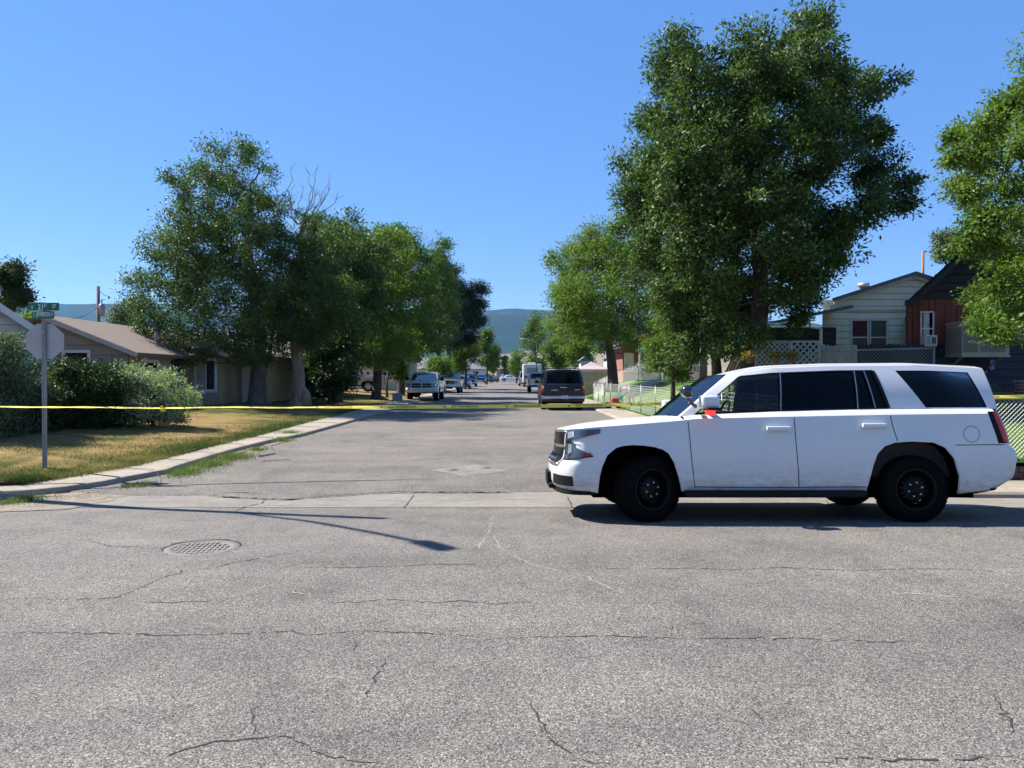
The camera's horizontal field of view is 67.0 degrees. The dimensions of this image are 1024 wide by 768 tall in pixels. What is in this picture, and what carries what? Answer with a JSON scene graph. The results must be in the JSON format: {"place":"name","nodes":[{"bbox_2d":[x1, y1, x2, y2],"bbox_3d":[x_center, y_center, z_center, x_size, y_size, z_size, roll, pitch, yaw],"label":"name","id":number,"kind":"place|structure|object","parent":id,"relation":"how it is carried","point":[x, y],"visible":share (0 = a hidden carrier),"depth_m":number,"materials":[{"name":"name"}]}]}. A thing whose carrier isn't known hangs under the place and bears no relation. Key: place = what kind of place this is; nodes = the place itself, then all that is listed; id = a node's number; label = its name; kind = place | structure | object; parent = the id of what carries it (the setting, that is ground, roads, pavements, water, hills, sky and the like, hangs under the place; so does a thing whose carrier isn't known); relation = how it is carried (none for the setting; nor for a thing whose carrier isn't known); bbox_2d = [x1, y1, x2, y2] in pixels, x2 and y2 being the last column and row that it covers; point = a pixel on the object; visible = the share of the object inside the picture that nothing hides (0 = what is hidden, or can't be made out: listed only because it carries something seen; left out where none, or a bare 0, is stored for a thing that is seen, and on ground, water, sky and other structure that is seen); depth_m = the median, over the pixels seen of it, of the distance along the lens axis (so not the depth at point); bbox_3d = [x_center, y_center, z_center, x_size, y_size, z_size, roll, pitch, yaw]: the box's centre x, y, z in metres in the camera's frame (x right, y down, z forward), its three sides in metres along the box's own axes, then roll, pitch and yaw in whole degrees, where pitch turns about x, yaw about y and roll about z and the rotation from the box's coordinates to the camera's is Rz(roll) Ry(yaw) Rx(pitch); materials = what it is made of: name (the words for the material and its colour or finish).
{"place":"outdoors","nodes":[
{"label":"outdoors","id":0,"kind":"place"},
{"bbox_2d":[16,310,57,319],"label":"backyard tree","id":1,"kind":"object","parent":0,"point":[26,315],"visible":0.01,"depth_m":29.62,"materials":[{"name":"green plant"}]},
{"bbox_2d":[0,389,427,483],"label":"lawn","id":2,"kind":"structure","parent":0,"point":[208,421],"depth_m":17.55,"materials":[{"name":"beige plant"}]},
{"bbox_2d":[0,254,44,313],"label":"backyard tree","id":3,"kind":"object","parent":2,"relation":"on","point":[14,293],"visible":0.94,"depth_m":33.48,"materials":[{"name":"green plant"}]},
{"bbox_2d":[0,303,54,401],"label":"house","id":4,"kind":"structure","parent":2,"relation":"on","point":[10,319],"depth_m":19.45,"materials":[{"name":"grey"}]},
{"bbox_2d":[0,328,71,439],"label":"shrub","id":5,"kind":"object","parent":2,"relation":"on","point":[13,378],"visible":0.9,"depth_m":15.48,"materials":[{"name":"green plant"}]},
{"bbox_2d":[26,303,63,467],"bbox_3d":[-7.507,0.180,12.418,0.547,2.965,0.161,0,1,0],"label":"stop sign","id":6,"kind":"object","parent":2,"relation":"on","point":[44,341],"visible":0.89,"depth_m":12.39,"materials":[{"name":"metal"}]},
{"bbox_2d":[0,379,99,432],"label":"shrub","id":7,"kind":"object","parent":2,"relation":"on","point":[55,413],"visible":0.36,"depth_m":16.93,"materials":[{"name":"green plant"}]},
{"bbox_2d":[30,351,143,429],"bbox_3d":[-10.268,0.336,18.529,2.567,2.201,3.307,0,1,0],"label":"shrub","id":8,"kind":"object","parent":2,"relation":"on","point":[103,383],"visible":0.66,"depth_m":17.85,"materials":[{"name":"green plant"}]},
{"bbox_2d":[73,286,109,321],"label":"utility pole","id":9,"kind":"object","parent":2,"relation":"on","point":[100,309],"visible":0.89,"depth_m":57.83,"materials":[{"name":"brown wood"}]},
{"bbox_2d":[103,295,143,327],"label":"feathery tree","id":10,"kind":"object","parent":2,"relation":"on","point":[118,317],"visible":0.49,"depth_m":61.48,"materials":[{"name":"green plant"}]},
{"bbox_2d":[108,359,203,427],"bbox_3d":[-9.009,0.348,19.509,2.204,1.962,2.639,0,1,20],"label":"shrub","id":11,"kind":"object","parent":2,"relation":"on","point":[158,397],"visible":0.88,"depth_m":19.16,"materials":[{"name":"green plant"}]},
{"bbox_2d":[27,316,292,404],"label":"house","id":12,"kind":"structure","parent":2,"relation":"on","point":[220,383],"depth_m":29.66,"materials":[{"name":"beige"}]},
{"bbox_2d":[62,350,90,365],"bbox_3d":[-14.625,-0.790,25.954,1.010,0.715,0.080,0,1,0],"label":"window","id":13,"kind":"structure","parent":12,"relation":"in","point":[79,353],"depth_m":25.97,"materials":[{"name":"white glass"}]},
{"bbox_2d":[143,359,158,379],"bbox_3d":[-12.860,-0.310,27.573,0.080,1.125,1.250,0,1,0],"label":"window","id":14,"kind":"structure","parent":12,"relation":"in","point":[150,362],"depth_m":27.62,"materials":[{"name":"black glass"}]},
{"bbox_2d":[171,360,181,404],"bbox_3d":[-12.865,0.028,29.652,0.030,1.900,0.900,0,1,0],"label":"door","id":15,"kind":"structure","parent":12,"relation":"in","point":[173,362],"depth_m":29.62,"materials":[{"name":"brown wood"}]},
{"bbox_2d":[194,358,217,392],"bbox_3d":[-12.270,-0.341,30.958,0.960,1.365,0.080,0,1,0],"label":"window","id":16,"kind":"structure","parent":12,"relation":"in","point":[205,375],"depth_m":30.97,"materials":[{"name":"white glass"}]},
{"bbox_2d":[242,366,250,402],"bbox_3d":[-11.300,0.096,33.162,0.540,1.700,0.040,0,1,0],"label":"door","id":17,"kind":"structure","parent":12,"relation":"in","point":[245,371],"depth_m":33.14,"materials":[{"name":"paint"}]},
{"bbox_2d":[110,127,315,404],"bbox_3d":[-12.282,-4.500,32.024,8.054,11.172,7.890,0,1,0],"label":"street tree","id":18,"kind":"object","parent":2,"relation":"on","point":[201,271],"visible":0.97,"depth_m":30.40,"materials":[{"name":"green plant"}]},
{"bbox_2d":[262,283,309,403],"bbox_3d":[-9.743,-1.820,33.642,2.495,5.783,2.016,0,1,0],"label":"stump tree","id":19,"kind":"object","parent":2,"relation":"on","point":[267,398],"visible":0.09,"depth_m":33.30,"materials":[{"name":"brown plant"}]},
{"bbox_2d":[274,344,314,390],"bbox_3d":[-11.370,-0.632,40.170,2.936,3.275,3.961,0,1,0],"label":"bushy tree","id":20,"kind":"object","parent":2,"relation":"on","point":[306,380],"visible":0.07,"depth_m":39.40,"materials":[{"name":"green plant"}]},
{"bbox_2d":[268,162,372,406],"bbox_3d":[-8.196,-4.185,33.071,3.931,10.523,5.556,0,1,0],"label":"dying tree","id":21,"kind":"object","parent":2,"relation":"on","point":[317,297],"visible":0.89,"depth_m":32.56,"materials":[{"name":"green plant"}]},
{"bbox_2d":[302,334,360,403],"bbox_3d":[-8.570,-0.726,36.861,3.146,3.920,3.874,0,1,0],"label":"bushy tree","id":22,"kind":"object","parent":2,"relation":"on","point":[323,381],"visible":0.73,"depth_m":36.12,"materials":[{"name":"green plant"}]},
{"bbox_2d":[287,203,398,402],"bbox_3d":[-8.412,-3.887,38.940,5.586,10.158,8.403,0,1,0],"label":"street tree","id":23,"kind":"object","parent":2,"relation":"on","point":[372,272],"visible":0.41,"depth_m":37.69,"materials":[{"name":"green plant"}]},
{"bbox_2d":[350,354,419,390],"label":"house","id":24,"kind":"structure","parent":2,"relation":"on","point":[392,384],"depth_m":65.99,"materials":[{"name":"beige"}]},
{"bbox_2d":[349,221,430,399],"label":"street tree","id":25,"kind":"object","parent":2,"relation":"on","point":[400,315],"visible":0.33,"depth_m":44.68,"materials":[{"name":"green plant"}]},
{"bbox_2d":[377,323,412,397],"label":"bushy tree","id":26,"kind":"object","parent":2,"relation":"on","point":[398,374],"visible":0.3,"depth_m":49.90,"materials":[{"name":"green plant"}]},
{"bbox_2d":[373,218,443,394],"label":"street tree","id":27,"kind":"object","parent":2,"relation":"on","point":[425,325],"visible":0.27,"depth_m":54.28,"materials":[{"name":"green plant"}]},
{"bbox_2d":[419,230,467,375],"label":"street tree","id":28,"kind":"object","parent":2,"relation":"on","point":[448,299],"visible":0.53,"depth_m":72.25,"materials":[{"name":"green plant"}]},
{"bbox_2d":[417,362,488,375],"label":"house","id":29,"kind":"structure","parent":2,"relation":"on","point":[476,369],"depth_m":195.96,"materials":[{"name":"white"}]},
{"bbox_2d":[444,262,492,388],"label":"pine tree","id":30,"kind":"object","parent":2,"relation":"on","point":[474,304],"visible":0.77,"depth_m":83.39,"materials":[{"name":"green plant"}]},
{"bbox_2d":[0,382,479,496],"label":"sidewalk","id":31,"kind":"structure","parent":0,"point":[65,485],"depth_m":13.45,"materials":[{"name":"concrete"}]},
{"bbox_2d":[392,393,402,400],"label":"yard sign","id":32,"kind":"object","parent":31,"relation":"on","point":[397,396],"visible":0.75,"depth_m":43.00,"materials":[{"name":"plastic"}]},
{"bbox_2d":[69,380,613,499],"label":"side street","id":33,"kind":"structure","parent":0,"point":[405,450],"depth_m":15.02,"materials":[{"name":"grey asphalt"}]},
{"bbox_2d":[195,439,292,468],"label":"dirt","id":34,"kind":"structure","parent":33,"relation":"on","point":[266,445],"depth_m":16.90,"materials":[{"name":"brown soil"}]},
{"bbox_2d":[405,372,445,400],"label":"pickup truck","id":35,"kind":"object","parent":33,"relation":"on","point":[419,383],"visible":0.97,"depth_m":48.78,"materials":[{"name":"white paint"}]},
{"bbox_2d":[442,372,463,392],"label":"pickup truck","id":36,"kind":"object","parent":33,"relation":"on","point":[455,381],"visible":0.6,"depth_m":69.74,"materials":[{"name":"silver metal"}]},
{"bbox_2d":[443,339,486,388],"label":"young tree","id":37,"kind":"object","parent":33,"relation":"on","point":[464,357],"visible":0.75,"depth_m":87.67,"materials":[{"name":"green plant"}]},
{"bbox_2d":[464,373,477,386],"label":"parked car","id":38,"kind":"object","parent":33,"relation":"on","point":[473,377],"visible":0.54,"depth_m":105.47,"materials":[{"name":"brown paint"}]},
{"bbox_2d":[434,465,508,475],"bbox_3d":[-0.743,1.458,13.089,1.029,0.046,1.051,0,1,-37],"label":"asphalt patch","id":39,"kind":"object","parent":33,"relation":"on","point":[466,470],"visible":0.99,"depth_m":12.95,"materials":[{"name":"grey asphalt"}]},
{"bbox_2d":[477,374,485,382],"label":"parked car","id":40,"kind":"object","parent":33,"relation":"on","point":[481,377],"visible":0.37,"depth_m":138.50,"materials":[{"name":"blue paint"}]},
{"bbox_2d":[476,326,501,384],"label":"tree","id":41,"kind":"object","parent":33,"relation":"on","point":[487,336],"visible":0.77,"depth_m":124.73,"materials":[{"name":"green plant"}]},
{"bbox_2d":[488,375,499,381],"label":"parked car","id":42,"kind":"object","parent":33,"relation":"on","point":[491,378],"visible":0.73,"depth_m":156.57,"materials":[{"name":"white paint"}]},
{"bbox_2d":[487,343,502,381],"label":"tree","id":43,"kind":"object","parent":33,"relation":"on","point":[498,362],"visible":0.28,"depth_m":159.70,"materials":[{"name":"green plant"}]},
{"bbox_2d":[500,375,518,380],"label":"crossing car","id":44,"kind":"object","parent":33,"relation":"on","point":[505,378],"visible":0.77,"depth_m":173.71,"materials":[{"name":"white paint"}]},
{"bbox_2d":[506,347,524,382],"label":"tree","id":45,"kind":"object","parent":33,"relation":"on","point":[514,362],"visible":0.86,"depth_m":139.42,"materials":[{"name":"green plant"}]},
{"bbox_2d":[522,363,540,386],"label":"motorhome","id":46,"kind":"object","parent":33,"relation":"on","point":[528,369],"visible":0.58,"depth_m":100.99,"materials":[{"name":"white metal"}]},
{"bbox_2d":[516,310,551,372],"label":"tree","id":47,"kind":"object","parent":33,"relation":"on","point":[532,328],"visible":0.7,"depth_m":117.29,"materials":[{"name":"green plant"}]},
{"bbox_2d":[525,372,542,391],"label":"pickup truck","id":48,"kind":"object","parent":33,"relation":"on","point":[532,378],"visible":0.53,"depth_m":72.26,"materials":[{"name":"silver metal"}]},
{"bbox_2d":[535,368,584,408],"bbox_3d":[2.320,0.211,37.578,2.354,1.923,5.670,0,1,0],"label":"parked suv","id":49,"kind":"object","parent":33,"relation":"on","point":[560,385],"visible":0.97,"depth_m":34.98,"materials":[{"name":"grey paint"}]},
{"bbox_2d":[350,367,388,391],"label":"pickup truck","id":50,"kind":"object","parent":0,"point":[366,382],"visible":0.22,"depth_m":56.39,"materials":[{"name":"beige paint"}]},
{"bbox_2d":[16,302,821,357],"bbox_3d":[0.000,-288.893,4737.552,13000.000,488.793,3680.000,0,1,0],"label":"mountain","id":51,"kind":"structure","parent":0,"point":[506,324],"depth_m":4257.84,"materials":[{"name":"green plant"}]},
{"bbox_2d":[421,354,457,376],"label":"young tree","id":52,"kind":"object","parent":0,"point":[441,365],"visible":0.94,"depth_m":65.45,"materials":[{"name":"green plant"}]},
{"bbox_2d":[0,507,1023,767],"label":"cross street","id":53,"kind":"structure","parent":0,"point":[476,681],"depth_m":4.58,"materials":[{"name":"grey asphalt"}]},
{"bbox_2d":[161,539,241,555],"bbox_3d":[-2.854,1.514,7.121,0.698,0.022,0.739,0,1,-20],"label":"manhole cover","id":54,"kind":"object","parent":53,"relation":"on","point":[233,544],"visible":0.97,"depth_m":7.15,"materials":[{"name":"metal"}]},
{"bbox_2d":[5,529,1015,764],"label":"road cracks","id":55,"kind":"object","parent":53,"relation":"on","point":[554,742],"visible":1,"depth_m":4.54,"materials":[{"name":"black asphalt"}]},
{"bbox_2d":[0,492,1023,506],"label":"concrete gutter","id":56,"kind":"object","parent":53,"relation":"on","point":[540,499],"visible":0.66,"depth_m":10.63,"materials":[{"name":"grey concrete"}]},
{"bbox_2d":[0,492,128,511],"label":"dirt","id":57,"kind":"structure","parent":56,"relation":"on","point":[63,502],"depth_m":10.58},
{"bbox_2d":[2,475,611,514],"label":"fallen leaves","id":58,"kind":"object","parent":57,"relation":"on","point":[145,492],"visible":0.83,"depth_m":10.99,"materials":[{"name":"brown plant"}]},
{"bbox_2d":[0,396,629,505],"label":"weeds","id":59,"kind":"object","parent":57,"relation":"on","point":[189,469],"visible":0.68,"depth_m":13.39,"materials":[{"name":"green plant"}]},
{"bbox_2d":[129,491,833,511],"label":"gutter cracks","id":60,"kind":"object","parent":56,"relation":"on","point":[383,500],"visible":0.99,"depth_m":10.78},
{"bbox_2d":[28,516,1010,741],"bbox_3d":[0.212,1.555,5.635,5.636,0.117,5.455,0,1,37],"label":"road crack filling","id":61,"kind":"object","parent":53,"relation":"on","point":[590,578],"visible":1,"depth_m":5.52,"materials":[{"name":"grey asphalt"}]},
{"bbox_2d":[546,363,1016,522],"bbox_3d":[3.092,0.670,9.556,5.334,1.836,2.374,0,-2,0],"label":"patrol car","id":62,"kind":"object","parent":53,"relation":"on","point":[898,441],"visible":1,"depth_m":8.59,"materials":[{"name":"white paint"}]},
{"bbox_2d":[0,371,1023,484],"bbox_3d":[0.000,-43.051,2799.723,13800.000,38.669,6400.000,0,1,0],"label":"ground","id":63,"kind":"structure","parent":0,"point":[1017,464],"depth_m":15.84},
{"bbox_2d":[500,355,509,374],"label":"spruce tree","id":64,"kind":"object","parent":63,"relation":"on","point":[503,370],"visible":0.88,"depth_m":214.44,"materials":[{"name":"green plant"}]},
{"bbox_2d":[496,364,518,377],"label":"house","id":65,"kind":"structure","parent":63,"relation":"on","point":[498,373],"depth_m":229.97,"materials":[{"name":"beige"}]},
{"bbox_2d":[0,0,1023,324],"label":"sky","id":66,"kind":"structure","parent":0,"point":[485,125],"materials":[{"name":"blue"}]},
{"bbox_2d":[421,351,729,370],"bbox_3d":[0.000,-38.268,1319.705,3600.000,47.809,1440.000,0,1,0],"label":"hills","id":67,"kind":"structure","parent":0,"point":[599,357],"depth_m":967.37,"materials":[{"name":"green plant"}]},
{"bbox_2d":[583,398,1023,497],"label":"sidewalk","id":68,"kind":"structure","parent":0,"point":[1011,489],"depth_m":11.30,"materials":[{"name":"concrete"}]},
{"bbox_2d":[585,381,1023,462],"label":"lawn","id":69,"kind":"structure","parent":0,"point":[663,384],"depth_m":32.71,"materials":[{"name":"green plant"}]},
{"bbox_2d":[537,337,571,367],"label":"tree","id":70,"kind":"object","parent":69,"relation":"on","point":[552,359],"visible":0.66,"depth_m":87.26,"materials":[{"name":"green plant"}]},
{"bbox_2d":[554,328,597,367],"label":"tree","id":71,"kind":"object","parent":69,"relation":"on","point":[570,351],"visible":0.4,"depth_m":79.50,"materials":[{"name":"green plant"}]},
{"bbox_2d":[571,362,606,370],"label":"garden canopy","id":72,"kind":"object","parent":69,"relation":"on","point":[591,366],"visible":0.7,"depth_m":60.87,"materials":[{"name":"fabric"}]},
{"bbox_2d":[578,357,606,367],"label":"shed","id":73,"kind":"structure","parent":69,"relation":"on","point":[583,361],"depth_m":69.99,"materials":[{"name":"white"}]},
{"bbox_2d":[580,371,607,394],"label":"garden wall","id":74,"kind":"structure","parent":69,"relation":"on","point":[589,377],"depth_m":57.00,"materials":[{"name":"white"}]},
{"bbox_2d":[537,201,660,392],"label":"locust tree","id":75,"kind":"object","parent":69,"relation":"on","point":[576,296],"visible":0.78,"depth_m":42.76,"materials":[{"name":"green plant"}]},
{"bbox_2d":[633,379,658,391],"bbox_3d":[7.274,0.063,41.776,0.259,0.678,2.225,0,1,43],"label":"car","id":76,"kind":"object","parent":69,"relation":"on","point":[653,382],"visible":0.82,"depth_m":41.73,"materials":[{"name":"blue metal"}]},
{"bbox_2d":[593,362,699,399],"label":"chain link fence","id":77,"kind":"object","parent":69,"relation":"on","point":[638,371],"visible":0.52,"depth_m":49.19,"materials":[{"name":"metal"}]},
{"bbox_2d":[601,331,706,381],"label":"house","id":78,"kind":"structure","parent":69,"relation":"on","point":[625,358],"depth_m":54.99,"materials":[{"name":"beige brick"}]},
{"bbox_2d":[623,353,633,371],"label":"window","id":79,"kind":"structure","parent":78,"relation":"in","point":[628,357],"depth_m":54.96,"materials":[{"name":"white glass"}]},
{"bbox_2d":[641,352,656,380],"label":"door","id":80,"kind":"structure","parent":78,"relation":"in","point":[644,378],"depth_m":54.93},
{"bbox_2d":[593,382,734,414],"bbox_3d":[5.178,0.706,29.605,0.316,1.371,34.867,0,1,-1],"label":"chain link fence","id":81,"kind":"object","parent":69,"relation":"on","point":[641,394],"visible":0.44,"depth_m":31.00,"materials":[{"name":"metal"}]},
{"bbox_2d":[636,296,709,399],"bbox_3d":[4.969,-1.016,23.964,2.307,3.793,2.794,0,1,0],"label":"bushy tree","id":82,"kind":"object","parent":69,"relation":"on","point":[682,373],"visible":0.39,"depth_m":23.59,"materials":[{"name":"green plant"}]},
{"bbox_2d":[618,241,751,400],"bbox_3d":[5.820,-2.018,26.152,4.639,5.356,4.552,0,1,0],"label":"shade tree","id":83,"kind":"object","parent":69,"relation":"on","point":[716,367],"visible":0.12,"depth_m":26.06,"materials":[{"name":"green plant"}]},
{"bbox_2d":[725,341,742,385],"bbox_3d":[6.871,-0.627,23.478,1.240,1.837,0.106,0,1,0],"label":"flag","id":84,"kind":"object","parent":69,"relation":"on","point":[732,366],"visible":0.15,"depth_m":23.50,"materials":[{"name":"fabric"}]},
{"bbox_2d":[603,0,933,409],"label":"shade tree","id":85,"kind":"object","parent":69,"relation":"on","point":[726,210],"visible":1,"depth_m":17.68,"materials":[{"name":"green plant"}]},
{"bbox_2d":[755,341,789,366],"bbox_3d":[6.194,-0.279,18.403,0.828,1.501,0.050,0,1,0],"label":"lattice panel","id":86,"kind":"object","parent":69,"relation":"on","point":[765,355],"visible":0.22,"depth_m":18.39,"materials":[{"name":"white wood"}]},
{"bbox_2d":[781,349,800,362],"bbox_3d":[6.333,-0.642,17.576,0.481,0.329,0.465,0,1,4],"label":"flower pot","id":87,"kind":"object","parent":69,"relation":"on","point":[791,356],"visible":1,"depth_m":17.53,"materials":[{"name":"brown ceramic"}]},
{"bbox_2d":[790,341,819,364],"bbox_3d":[6.827,-0.267,18.003,0.682,1.483,0.050,0,1,0],"label":"lattice panel","id":88,"kind":"object","parent":69,"relation":"on","point":[817,350],"visible":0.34,"depth_m":17.99,"materials":[{"name":"white wood"}]},
{"bbox_2d":[728,345,934,400],"bbox_3d":[7.425,0.158,18.627,4.802,2.128,0.850,0,1,35],"label":"chain link fence","id":89,"kind":"object","parent":69,"relation":"on","point":[893,349],"visible":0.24,"depth_m":17.95,"materials":[{"name":"metal"}]},
{"bbox_2d":[740,350,762,363],"bbox_3d":[5.468,-0.632,17.720,0.481,0.329,0.465,0,1,-19],"label":"flower pot","id":90,"kind":"object","parent":89,"relation":"attached to","point":[750,359],"visible":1,"depth_m":17.64,"materials":[{"name":"ceramic"}]},
{"bbox_2d":[766,350,784,363],"bbox_3d":[6.006,-0.629,17.622,0.481,0.329,0.465,0,1,-33],"label":"flower pot","id":91,"kind":"object","parent":89,"relation":"attached to","point":[775,359],"visible":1,"depth_m":17.54,"materials":[{"name":"brown ceramic"}]},
{"bbox_2d":[820,344,857,363],"bbox_3d":[7.883,-0.040,18.675,0.856,1.838,0.150,0,1,0],"label":"wooden fence","id":92,"kind":"object","parent":69,"relation":"on","point":[839,353],"visible":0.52,"depth_m":18.59,"materials":[{"name":"grey wood"}]},
{"bbox_2d":[761,251,932,365],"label":"house","id":93,"kind":"structure","parent":69,"relation":"on","point":[866,313],"depth_m":25.96,"materials":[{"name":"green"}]},
{"bbox_2d":[850,319,869,345],"bbox_3d":[11.670,-1.546,25.947,0.710,1.294,0.080,0,1,0],"label":"window","id":94,"kind":"structure","parent":93,"relation":"in","point":[859,328],"depth_m":25.95,"materials":[{"name":"white glass"}]},
{"bbox_2d":[869,319,888,344],"bbox_3d":[12.300,-1.546,25.947,0.710,1.294,0.080,0,1,0],"label":"window","id":95,"kind":"structure","parent":93,"relation":"in","point":[878,328],"depth_m":25.95,"materials":[{"name":"white glass"}]},
{"bbox_2d":[854,343,924,363],"bbox_3d":[9.112,-0.048,18.675,1.624,1.854,0.150,0,1,0],"label":"wooden fence","id":96,"kind":"object","parent":69,"relation":"on","point":[886,358],"visible":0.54,"depth_m":18.59,"materials":[{"name":"brown wood"}]},
{"bbox_2d":[924,227,961,265],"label":"backyard tree","id":97,"kind":"object","parent":69,"relation":"on","point":[937,246],"visible":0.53,"depth_m":39.67,"materials":[{"name":"green plant"}]},
{"bbox_2d":[905,249,1023,392],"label":"house","id":98,"kind":"structure","parent":69,"relation":"on","point":[934,313],"depth_m":19.96,"materials":[{"name":"red wood"}]},
{"bbox_2d":[920,311,933,334],"bbox_3d":[10.707,-1.426,19.960,0.353,0.899,0.055,0,1,0],"label":"window","id":99,"kind":"structure","parent":98,"relation":"in","point":[928,330],"depth_m":19.96,"materials":[{"name":"white glass"}]},
{"bbox_2d":[930,28,1023,349],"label":"fruit tree","id":100,"kind":"object","parent":69,"relation":"on","point":[981,155],"visible":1,"depth_m":12.85,"materials":[{"name":"green plant"}]},
{"bbox_2d":[994,398,1023,457],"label":"chain link fence","id":101,"kind":"object","parent":69,"relation":"on","point":[1010,399],"visible":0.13,"depth_m":11.90,"materials":[{"name":"metal"}]},
{"bbox_2d":[0,395,1023,408],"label":"police tape","id":102,"kind":"object","parent":101,"relation":"attached to","point":[535,405],"visible":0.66,"depth_m":12.58,"materials":[{"name":"yellow plastic"}]},
{"bbox_2d":[1013,380,1023,406],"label":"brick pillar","id":103,"kind":"structure","parent":69,"relation":"on","point":[1019,387],"depth_m":17.45,"materials":[{"name":"brick"}]},
{"bbox_2d":[1010,466,1023,479],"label":"brick edging","id":104,"kind":"object","parent":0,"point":[1018,473],"visible":0.03,"depth_m":11.67,"materials":[{"name":"red brick"}]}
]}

